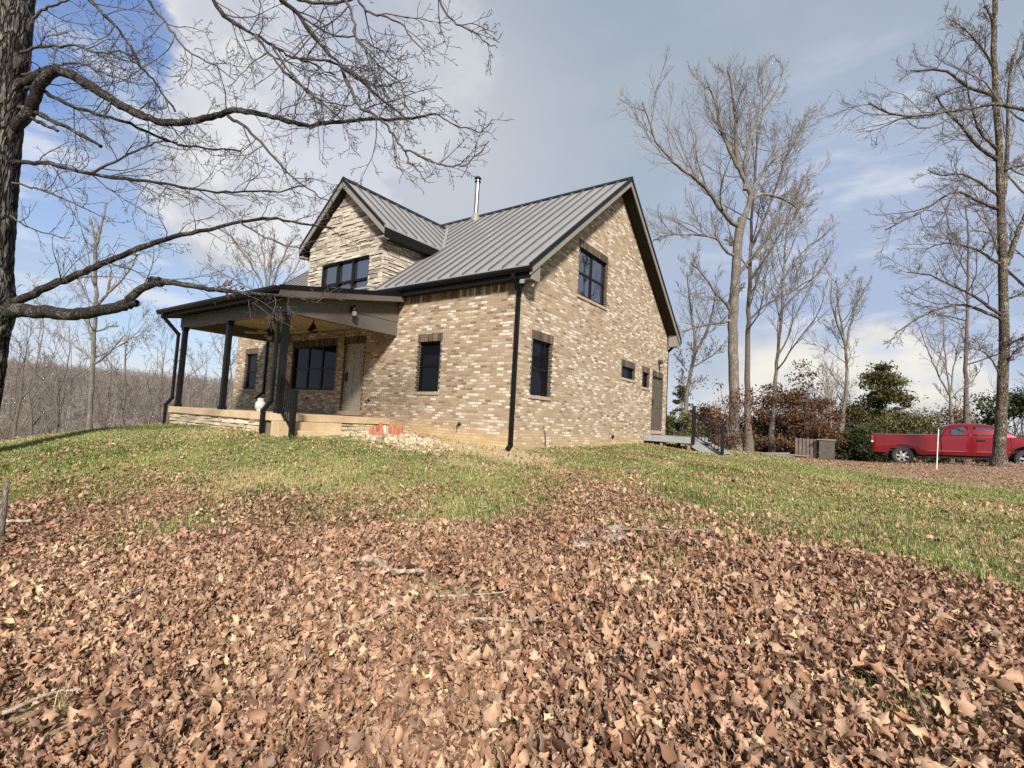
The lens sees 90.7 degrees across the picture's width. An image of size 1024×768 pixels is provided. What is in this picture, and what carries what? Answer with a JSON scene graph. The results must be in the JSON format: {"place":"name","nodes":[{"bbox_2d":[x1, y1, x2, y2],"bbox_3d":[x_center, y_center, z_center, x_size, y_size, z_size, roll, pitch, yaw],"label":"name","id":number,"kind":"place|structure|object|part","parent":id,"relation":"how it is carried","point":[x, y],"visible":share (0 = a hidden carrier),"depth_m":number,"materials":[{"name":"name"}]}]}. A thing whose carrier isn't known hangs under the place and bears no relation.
{"place":"outdoors","nodes":[
{"label":"outdoors","id":0,"kind":"place"},
{"bbox_2d":[0,393,1023,767],"bbox_3d":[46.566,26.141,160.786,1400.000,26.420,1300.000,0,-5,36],"label":"ground","id":1,"kind":"structure","parent":0,"point":[432,581],"depth_m":6.76,"materials":[{"name":"green plant"}]},
{"bbox_2d":[0,479,9,541],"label":"broken sapling","id":2,"kind":"object","parent":1,"relation":"on","point":[4,504],"visible":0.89,"depth_m":5.41,"materials":[{"name":"grey plant"}]},
{"bbox_2d":[0,284,58,440],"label":"bare tree","id":3,"kind":"object","parent":1,"relation":"on","point":[15,431],"visible":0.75,"depth_m":27.16,"materials":[{"name":"grey plant"}]},
{"bbox_2d":[0,319,71,439],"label":"bare tree","id":4,"kind":"object","parent":1,"relation":"on","point":[14,395],"visible":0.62,"depth_m":36.29,"materials":[{"name":"grey plant"}]},
{"bbox_2d":[0,273,87,440],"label":"bare tree","id":5,"kind":"object","parent":1,"relation":"on","point":[31,407],"visible":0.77,"depth_m":31.33,"materials":[{"name":"grey plant"}]},
{"bbox_2d":[0,294,123,439],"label":"bare tree","id":6,"kind":"object","parent":1,"relation":"on","point":[56,405],"visible":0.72,"depth_m":34.64,"materials":[{"name":"grey plant"}]},
{"bbox_2d":[21,320,104,434],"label":"bare tree","id":7,"kind":"object","parent":1,"relation":"on","point":[63,413],"visible":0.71,"depth_m":37.95,"materials":[{"name":"grey plant"}]},
{"bbox_2d":[50,197,164,429],"bbox_3d":[-18.635,-2.081,23.694,3.772,13.216,3.935,0,-5,36],"label":"bare tree","id":8,"kind":"object","parent":1,"relation":"on","point":[92,357],"visible":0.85,"depth_m":22.96,"materials":[{"name":"grey plant"}]},
{"bbox_2d":[0,358,234,441],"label":"hillside wood","id":9,"kind":"object","parent":1,"relation":"on","point":[102,390],"visible":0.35,"depth_m":131.38,"materials":[{"name":"brown plant"}]},
{"bbox_2d":[83,300,165,427],"bbox_3d":[-25.760,1.182,33.385,4.560,14.487,3.901,1,-5,22],"label":"bare tree","id":10,"kind":"object","parent":1,"relation":"on","point":[125,395],"visible":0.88,"depth_m":33.52,"materials":[{"name":"grey plant"}]},
{"bbox_2d":[82,320,170,426],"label":"bare tree","id":11,"kind":"object","parent":1,"relation":"on","point":[108,407],"visible":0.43,"depth_m":42.09,"materials":[{"name":"grey plant"}]},
{"bbox_2d":[131,320,190,424],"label":"bare tree","id":12,"kind":"object","parent":1,"relation":"on","point":[150,393],"visible":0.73,"depth_m":40.49,"materials":[{"name":"grey plant"}]},
{"bbox_2d":[118,305,209,424],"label":"bare tree","id":13,"kind":"object","parent":1,"relation":"on","point":[161,369],"visible":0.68,"depth_m":44.09,"materials":[{"name":"grey plant"}]},
{"bbox_2d":[155,333,232,418],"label":"bare tree","id":14,"kind":"object","parent":1,"relation":"on","point":[200,397],"visible":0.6,"depth_m":42.39,"materials":[{"name":"grey plant"}]},
{"bbox_2d":[208,332,236,408],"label":"bare tree","id":15,"kind":"object","parent":1,"relation":"on","point":[231,364],"visible":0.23,"depth_m":45.26,"materials":[{"name":"grey plant"}]},
{"bbox_2d":[197,217,309,289],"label":"bare tree","id":16,"kind":"object","parent":1,"relation":"on","point":[269,265],"visible":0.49,"depth_m":29.96,"materials":[{"name":"grey plant"}]},
{"bbox_2d":[0,0,513,407],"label":"oak tree","id":17,"kind":"object","parent":1,"relation":"on","point":[19,107],"visible":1,"depth_m":9.29,"materials":[{"name":"grey plant"}]},
{"bbox_2d":[0,429,744,506],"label":"grass clumps","id":18,"kind":"object","parent":1,"relation":"on","point":[192,452],"visible":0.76,"depth_m":9.41,"materials":[{"name":"plant"}]},
{"bbox_2d":[378,427,383,435],"bbox_3d":[-2.962,1.077,11.438,0.145,0.226,0.140,0,-5,36],"label":"terracotta pot","id":19,"kind":"object","parent":1,"relation":"on","point":[381,430],"visible":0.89,"depth_m":11.41,"materials":[{"name":"orange ceramic"}]},
{"bbox_2d":[341,430,470,455],"bbox_3d":[-2.937,1.278,11.784,4.395,0.469,1.990,0,-5,36],"label":"rubble","id":20,"kind":"object","parent":1,"relation":"on","point":[406,440],"visible":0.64,"depth_m":11.22,"materials":[{"name":"beige stone"}]},
{"bbox_2d":[372,425,377,434],"bbox_3d":[-3.130,1.061,11.555,0.151,0.237,0.147,0,-5,36],"label":"terracotta pot","id":21,"kind":"object","parent":20,"relation":"on","point":[374,430],"visible":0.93,"depth_m":11.51,"materials":[{"name":"orange ceramic"}]},
{"bbox_2d":[399,425,402,434],"bbox_3d":[-2.544,1.050,11.552,0.144,0.226,0.141,0,-5,36],"label":"terracotta pot","id":22,"kind":"object","parent":20,"relation":"on","point":[400,428],"visible":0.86,"depth_m":11.50,"materials":[{"name":"orange ceramic"}]},
{"bbox_2d":[156,176,681,450],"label":"brick house","id":23,"kind":"structure","parent":1,"relation":"on","point":[545,322],"depth_m":13.96,"materials":[{"name":"beige brick"}]},
{"bbox_2d":[241,348,258,390],"bbox_3d":[-9.524,-0.518,18.485,0.964,1.580,0.145,0,-5,36],"label":"window","id":24,"kind":"structure","parent":23,"relation":"in","point":[252,359],"depth_m":18.59,"materials":[{"name":"black glass"}]},
{"bbox_2d":[255,398,265,411],"bbox_3d":[-6.093,0.505,12.239,0.238,0.335,0.235,0,-5,36],"label":"gas cylinder","id":25,"kind":"object","parent":23,"relation":"on","point":[260,403],"visible":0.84,"depth_m":12.16,"materials":[{"name":"white metal"}]},
{"bbox_2d":[288,338,337,392],"bbox_3d":[-6.351,-0.572,16.192,2.554,1.700,0.146,0,-5,36],"label":"window","id":26,"kind":"structure","parent":23,"relation":"in","point":[314,366],"depth_m":16.22,"materials":[{"name":"black glass"}]},
{"bbox_2d":[321,256,369,289],"bbox_3d":[-5.147,-3.223,15.614,2.366,1.171,0.096,0,-5,36],"label":"window","id":27,"kind":"structure","parent":23,"relation":"in","point":[355,271],"depth_m":15.60,"materials":[{"name":"black glass"}]},
{"bbox_2d":[338,335,366,415],"bbox_3d":[-4.684,-0.250,14.949,1.060,2.340,0.149,0,-5,36],"label":"door","id":28,"kind":"structure","parent":23,"relation":"in","point":[354,356],"depth_m":15.00,"materials":[{"name":"beige paint"}]},
{"bbox_2d":[413,333,442,394],"bbox_3d":[-2.149,-0.513,13.143,0.918,1.600,0.145,0,-5,36],"label":"window","id":29,"kind":"structure","parent":23,"relation":"in","point":[429,360],"depth_m":13.20,"materials":[{"name":"black glass"}]},
{"bbox_2d":[528,329,553,400],"bbox_3d":[0.675,-0.434,12.237,0.146,1.620,0.997,0,-5,36],"label":"window","id":30,"kind":"structure","parent":23,"relation":"in","point":[540,362],"depth_m":12.33,"materials":[{"name":"black glass"}]},
{"bbox_2d":[577,239,608,310],"bbox_3d":[2.294,-3.084,14.464,0.146,1.620,1.848,0,-5,36],"label":"window","id":31,"kind":"structure","parent":23,"relation":"in","point":[591,276],"depth_m":14.51,"materials":[{"name":"black glass"}]},
{"bbox_2d":[621,359,635,382],"bbox_3d":[3.758,-0.415,16.491,0.145,0.660,1.174,0,-5,36],"label":"window","id":32,"kind":"structure","parent":23,"relation":"in","point":[627,373],"depth_m":16.54,"materials":[{"name":"black glass"}]},
{"bbox_2d":[641,366,649,390],"bbox_3d":[4.653,-0.200,17.728,0.146,0.810,0.754,0,-5,36],"label":"window","id":33,"kind":"structure","parent":23,"relation":"in","point":[645,370],"depth_m":17.83,"materials":[{"name":"black glass"}]},
{"bbox_2d":[650,370,663,433],"bbox_3d":[5.314,0.687,18.643,0.149,2.290,1.170,0,-5,36],"label":"door","id":34,"kind":"structure","parent":23,"relation":"in","point":[656,420],"depth_m":18.74,"materials":[{"name":"wood"}]},
{"bbox_2d":[0,484,976,767],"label":"straw weeds","id":35,"kind":"object","parent":1,"relation":"on","point":[384,582],"visible":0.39,"depth_m":3.82,"materials":[{"name":"beige plant"}]},
{"bbox_2d":[0,514,1023,767],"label":"leaf carpet","id":36,"kind":"object","parent":1,"relation":"on","point":[328,576],"visible":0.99,"depth_m":3.08,"materials":[{"name":"brown plant"}]},
{"bbox_2d":[2,687,81,714],"bbox_3d":[-2.595,1.742,2.800,0.070,0.042,0.325,-1,-6,44],"label":"fallen stick","id":37,"kind":"object","parent":36,"relation":"on","point":[18,706],"visible":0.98,"depth_m":2.76,"materials":[{"name":"beige wood"}]},
{"bbox_2d":[107,585,149,609],"bbox_3d":[-3.081,1.710,4.072,0.045,0.051,0.442,3,-4,2],"label":"fallen stick","id":38,"kind":"object","parent":36,"relation":"on","point":[121,600],"visible":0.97,"depth_m":4.04,"materials":[{"name":"grey wood"}]},
{"bbox_2d":[337,627,355,631],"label":"fallen stick","id":39,"kind":"object","parent":36,"relation":"on","point":[344,629],"visible":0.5,"depth_m":3.52,"materials":[{"name":"brown wood"}]},
{"bbox_2d":[310,604,397,628],"bbox_3d":[-1.187,1.669,3.659,0.686,0.168,0.204,2,-4,17],"label":"fallen stick","id":40,"kind":"object","parent":36,"relation":"on","point":[345,624],"visible":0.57,"depth_m":3.61,"materials":[{"name":"beige wood"}]},
{"bbox_2d":[360,554,424,573],"bbox_3d":[-1.142,1.687,4.689,0.754,0.091,0.185,1,-5,29],"label":"fallen stick","id":41,"kind":"object","parent":36,"relation":"on","point":[369,558],"visible":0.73,"depth_m":4.68,"materials":[{"name":"beige wood"}]},
{"bbox_2d":[435,584,520,596],"bbox_3d":[-0.282,1.669,4.042,0.728,0.106,0.104,4,-4,-10],"label":"fallen stick","id":42,"kind":"object","parent":36,"relation":"on","point":[476,594],"visible":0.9,"depth_m":4.02,"materials":[{"name":"beige wood"}]},
{"bbox_2d":[456,617,534,623],"bbox_3d":[-0.114,1.656,3.549,0.554,0.098,0.082,3,-4,6],"label":"fallen stick","id":43,"kind":"object","parent":36,"relation":"on","point":[462,621],"visible":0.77,"depth_m":3.54,"materials":[{"name":"beige wood"}]},
{"bbox_2d":[492,618,505,662],"bbox_3d":[-0.081,1.649,3.276,0.021,0.049,0.567,3,-4,7],"label":"fallen stick","id":44,"kind":"object","parent":36,"relation":"on","point":[495,654],"visible":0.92,"depth_m":3.13,"materials":[{"name":"grey wood"}]},
{"bbox_2d":[604,525,625,533],"bbox_3d":[1.166,1.649,5.700,0.368,0.069,0.210,4,1,-38],"label":"flagstone","id":45,"kind":"object","parent":36,"relation":"on","point":[614,527],"visible":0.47,"depth_m":5.65,"materials":[{"name":"grey stone"}]},
{"bbox_2d":[615,528,714,531],"bbox_3d":[1.709,1.613,5.580,1.145,0.093,0.111,3,-4,-1],"label":"fallen stick","id":46,"kind":"object","parent":36,"relation":"on","point":[658,529],"visible":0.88,"depth_m":5.60,"materials":[{"name":"grey wood"}]},
{"bbox_2d":[0,425,1023,588],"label":"leaf carpet","id":47,"kind":"object","parent":1,"relation":"on","point":[90,523],"visible":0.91,"depth_m":6.71,"materials":[{"name":"brown plant"}]},
{"bbox_2d":[6,519,32,522],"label":"fallen stick","id":48,"kind":"object","parent":47,"relation":"on","point":[19,520],"visible":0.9,"depth_m":5.89,"materials":[{"name":"beige wood"}]},
{"bbox_2d":[1,422,1023,503],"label":"leaf scatter","id":49,"kind":"object","parent":1,"relation":"on","point":[885,463],"visible":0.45,"depth_m":16.34,"materials":[{"name":"brown plant"}]},
{"bbox_2d":[20,459,1023,746],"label":"grass tufts","id":50,"kind":"object","parent":1,"relation":"on","point":[832,521],"visible":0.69,"depth_m":6.76,"materials":[{"name":"green plant"}]},
{"bbox_2d":[570,540,604,547],"bbox_3d":[0.745,1.658,5.229,0.398,0.081,0.300,1,-5,32],"label":"flagstone","id":51,"kind":"object","parent":1,"relation":"on","point":[583,543],"visible":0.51,"depth_m":5.14,"materials":[{"name":"grey stone"}]},
{"bbox_2d":[579,529,605,533],"bbox_3d":[0.923,1.651,5.653,0.407,0.062,0.215,2,-7,-16],"label":"flagstone","id":52,"kind":"object","parent":1,"relation":"on","point":[591,530],"visible":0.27,"depth_m":5.55,"materials":[{"name":"grey stone"}]},
{"bbox_2d":[601,534,626,542],"bbox_3d":[1.094,1.652,5.403,0.259,0.074,0.356,-2,-10,28],"label":"flagstone","id":53,"kind":"object","parent":1,"relation":"on","point":[612,538],"visible":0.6,"depth_m":5.29,"materials":[{"name":"grey stone"}]},
{"bbox_2d":[668,384,699,432],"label":"evergreen tree","id":54,"kind":"object","parent":1,"relation":"on","point":[679,396],"visible":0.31,"depth_m":36.20,"materials":[{"name":"green plant"}]},
{"bbox_2d":[643,406,732,455],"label":"landing deck","id":55,"kind":"structure","parent":1,"relation":"on","point":[701,444],"depth_m":16.54,"materials":[{"name":"grey wood"}]},
{"bbox_2d":[666,410,714,443],"bbox_3d":[8.411,2.191,25.105,2.861,1.773,2.987,5,-5,-25],"label":"evergreen bush","id":56,"kind":"object","parent":1,"relation":"on","point":[679,427],"visible":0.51,"depth_m":24.78,"materials":[{"name":"green plant"}]},
{"bbox_2d":[670,261,727,424],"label":"bare tree","id":57,"kind":"object","parent":1,"relation":"on","point":[686,394],"visible":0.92,"depth_m":29.93,"materials":[{"name":"grey plant"}]},
{"bbox_2d":[675,402,726,447],"bbox_3d":[11.583,2.470,30.853,3.683,2.863,4.344,5,-5,-27],"label":"evergreen bush","id":58,"kind":"object","parent":1,"relation":"on","point":[690,411],"visible":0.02,"depth_m":30.74,"materials":[{"name":"green plant"}]},
{"bbox_2d":[683,400,727,446],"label":"dry beech","id":59,"kind":"object","parent":1,"relation":"on","point":[710,411],"visible":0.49,"depth_m":26.65,"materials":[{"name":"brown plant"}]},
{"bbox_2d":[607,46,839,451],"bbox_3d":[9.737,-6.548,23.224,11.135,19.856,4.671,5,-4,-19],"label":"bare tree","id":60,"kind":"object","parent":1,"relation":"on","point":[732,303],"visible":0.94,"depth_m":23.81,"materials":[{"name":"grey plant"}]},
{"bbox_2d":[701,382,777,449],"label":"dry beech","id":61,"kind":"object","parent":1,"relation":"on","point":[731,441],"visible":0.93,"depth_m":22.83,"materials":[{"name":"brown plant"}]},
{"bbox_2d":[720,421,758,450],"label":"evergreen bush","id":62,"kind":"object","parent":1,"relation":"on","point":[740,427],"visible":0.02,"depth_m":32.29,"materials":[{"name":"plant"}]},
{"bbox_2d":[685,96,830,451],"bbox_3d":[12.634,-5.620,25.787,6.891,18.871,4.562,3,-4,3],"label":"bare tree","id":63,"kind":"object","parent":1,"relation":"on","point":[750,439],"visible":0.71,"depth_m":26.39,"materials":[{"name":"grey plant"}]},
{"bbox_2d":[724,410,811,451],"bbox_3d":[16.269,3.034,32.350,6.429,3.006,5.305,0,-5,36],"label":"evergreen bush","id":64,"kind":"object","parent":1,"relation":"on","point":[755,423],"visible":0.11,"depth_m":31.76,"materials":[{"name":"plant"}]},
{"bbox_2d":[755,452,808,457],"bbox_3d":[10.927,2.849,20.469,1.915,0.175,0.426,1,-5,32],"label":"board pile","id":65,"kind":"object","parent":1,"relation":"on","point":[783,454],"visible":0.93,"depth_m":20.40,"materials":[{"name":"grey wood"}]},
{"bbox_2d":[753,176,841,451],"bbox_3d":[15.847,-3.888,28.603,4.796,16.450,4.217,0,-5,36],"label":"bare tree","id":66,"kind":"object","parent":1,"relation":"on","point":[771,432],"visible":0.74,"depth_m":28.93,"materials":[{"name":"grey plant"}]},
{"bbox_2d":[740,382,868,454],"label":"dry beech","id":67,"kind":"object","parent":1,"relation":"on","point":[784,442],"visible":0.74,"depth_m":28.57,"materials":[{"name":"brown plant"}]},
{"bbox_2d":[795,438,817,459],"bbox_3d":[13.569,2.975,23.279,0.114,0.920,0.981,6,-5,-32],"label":"pallet","id":68,"kind":"object","parent":1,"relation":"on","point":[807,448],"visible":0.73,"depth_m":23.20,"materials":[{"name":"grey wood"}]},
{"bbox_2d":[782,357,846,454],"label":"dry beech","id":69,"kind":"object","parent":1,"relation":"on","point":[809,374],"visible":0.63,"depth_m":27.97,"materials":[{"name":"brown plant"}]},
{"bbox_2d":[788,427,842,458],"bbox_3d":[16.792,3.204,28.007,2.715,2.000,3.239,0,-5,36],"label":"evergreen bush","id":70,"kind":"object","parent":1,"relation":"on","point":[820,436],"visible":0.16,"depth_m":27.42,"materials":[{"name":"green plant"}]},
{"bbox_2d":[790,395,849,452],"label":"dry beech","id":71,"kind":"object","parent":1,"relation":"on","point":[836,417],"visible":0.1,"depth_m":30.47,"materials":[{"name":"brown plant"}]},
{"bbox_2d":[817,439,835,460],"bbox_3d":[14.112,2.942,22.671,0.700,0.955,0.590,0,-5,36],"label":"wood crate","id":72,"kind":"object","parent":1,"relation":"on","point":[826,450],"visible":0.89,"depth_m":22.48,"materials":[{"name":"grey wood"}]},
{"bbox_2d":[803,264,873,456],"bbox_3d":[21.236,-1.484,33.743,4.209,13.582,4.814,3,-4,5],"label":"bare tree","id":73,"kind":"object","parent":1,"relation":"on","point":[845,348],"visible":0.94,"depth_m":32.96,"materials":[{"name":"grey plant"}]},
{"bbox_2d":[667,356,1023,462],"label":"background wood","id":74,"kind":"object","parent":1,"relation":"on","point":[831,396],"visible":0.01,"depth_m":38.24,"materials":[{"name":"brown plant"}]},
{"bbox_2d":[812,423,917,462],"bbox_3d":[18.995,3.263,28.348,5.910,2.239,3.731,0,-5,36],"label":"evergreen bush","id":75,"kind":"object","parent":1,"relation":"on","point":[862,434],"visible":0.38,"depth_m":27.74,"materials":[{"name":"green plant"}]},
{"bbox_2d":[825,394,906,460],"bbox_3d":[25.231,3.262,37.294,7.790,5.248,5.674,0,-5,36],"label":"bush","id":76,"kind":"object","parent":1,"relation":"on","point":[859,412],"visible":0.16,"depth_m":36.52,"materials":[{"name":"green plant"}]},
{"bbox_2d":[844,432,893,462],"bbox_3d":[19.794,3.462,27.461,2.723,1.738,2.370,4,-4,-13],"label":"evergreen bush","id":77,"kind":"object","parent":1,"relation":"on","point":[864,452],"visible":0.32,"depth_m":27.49,"materials":[{"name":"green plant"}]},
{"bbox_2d":[828,360,948,462],"bbox_3d":[26.625,2.080,36.140,7.595,7.604,6.856,0,-5,36],"label":"cedar tree","id":78,"kind":"object","parent":1,"relation":"on","point":[883,380],"visible":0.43,"depth_m":35.74,"materials":[{"name":"green plant"}]},
{"bbox_2d":[844,400,972,463],"bbox_3d":[23.820,2.926,31.351,7.303,4.018,5.746,0,-5,36],"label":"evergreen bush","id":79,"kind":"object","parent":1,"relation":"on","point":[912,422],"visible":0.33,"depth_m":30.84,"materials":[{"name":"green plant"}]},
{"bbox_2d":[811,0,1023,466],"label":"oak tree","id":80,"kind":"object","parent":1,"relation":"on","point":[998,457],"visible":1,"depth_m":19.62,"materials":[{"name":"brown plant"}]},
{"bbox_2d":[936,429,938,469],"bbox_3d":[15.977,2.497,18.974,0.106,1.622,0.042,1,-4,22],"label":"marker stake","id":81,"kind":"object","parent":1,"relation":"on","point":[937,449],"visible":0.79,"depth_m":18.96,"materials":[{"name":"white plastic"}]},
{"bbox_2d":[867,424,1023,463],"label":"pickup truck","id":82,"kind":"object","parent":1,"relation":"on","point":[966,441],"visible":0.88,"depth_m":22.68,"materials":[{"name":"red paint"}]},
{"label":"side window","id":83,"kind":"part","parent":82,"relation":"part of","materials":[{"name":"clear glass"}]},
{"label":"side window","id":84,"kind":"part","parent":82,"relation":"part of","materials":[{"name":"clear glass"}]},
{"bbox_2d":[908,299,982,463],"bbox_3d":[25.690,-0.030,29.913,4.393,10.071,2.044,2,-4,17],"label":"bare tree","id":85,"kind":"object","parent":1,"relation":"on","point":[949,392],"visible":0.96,"depth_m":29.98,"materials":[{"name":"grey plant"}]},
{"bbox_2d":[921,422,984,463],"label":"evergreen tree","id":86,"kind":"object","parent":1,"relation":"on","point":[946,459],"visible":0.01,"depth_m":40.67,"materials":[{"name":"green plant"}]},
{"bbox_2d":[921,399,985,463],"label":"dry beech","id":87,"kind":"object","parent":1,"relation":"on","point":[957,412],"visible":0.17,"depth_m":35.98,"materials":[{"name":"plant"}]},
{"bbox_2d":[916,184,1023,463],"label":"bare tree","id":88,"kind":"object","parent":1,"relation":"on","point":[966,415],"visible":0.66,"depth_m":31.91,"materials":[{"name":"grey plant"}]},
{"bbox_2d":[929,34,1023,286],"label":"bare tree","id":89,"kind":"object","parent":1,"relation":"on","point":[1021,283],"visible":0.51,"depth_m":27.92,"materials":[{"name":"grey plant"}]},
{"bbox_2d":[954,385,1023,463],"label":"evergreen tree","id":90,"kind":"object","parent":1,"relation":"on","point":[1014,412],"visible":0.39,"depth_m":31.68,"materials":[{"name":"green plant"}]},
{"bbox_2d":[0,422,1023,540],"bbox_3d":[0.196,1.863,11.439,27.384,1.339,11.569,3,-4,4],"label":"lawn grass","id":91,"kind":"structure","parent":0,"point":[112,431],"depth_m":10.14,"materials":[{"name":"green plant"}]},
{"bbox_2d":[7,0,1023,435],"label":"sky","id":92,"kind":"structure","parent":0,"point":[559,68],"materials":[{"name":"blue"}]},
{"bbox_2d":[9,422,1023,493],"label":"lawn grass","id":93,"kind":"structure","parent":0,"point":[799,464],"depth_m":15.97,"materials":[{"name":"plant"}]}
]}

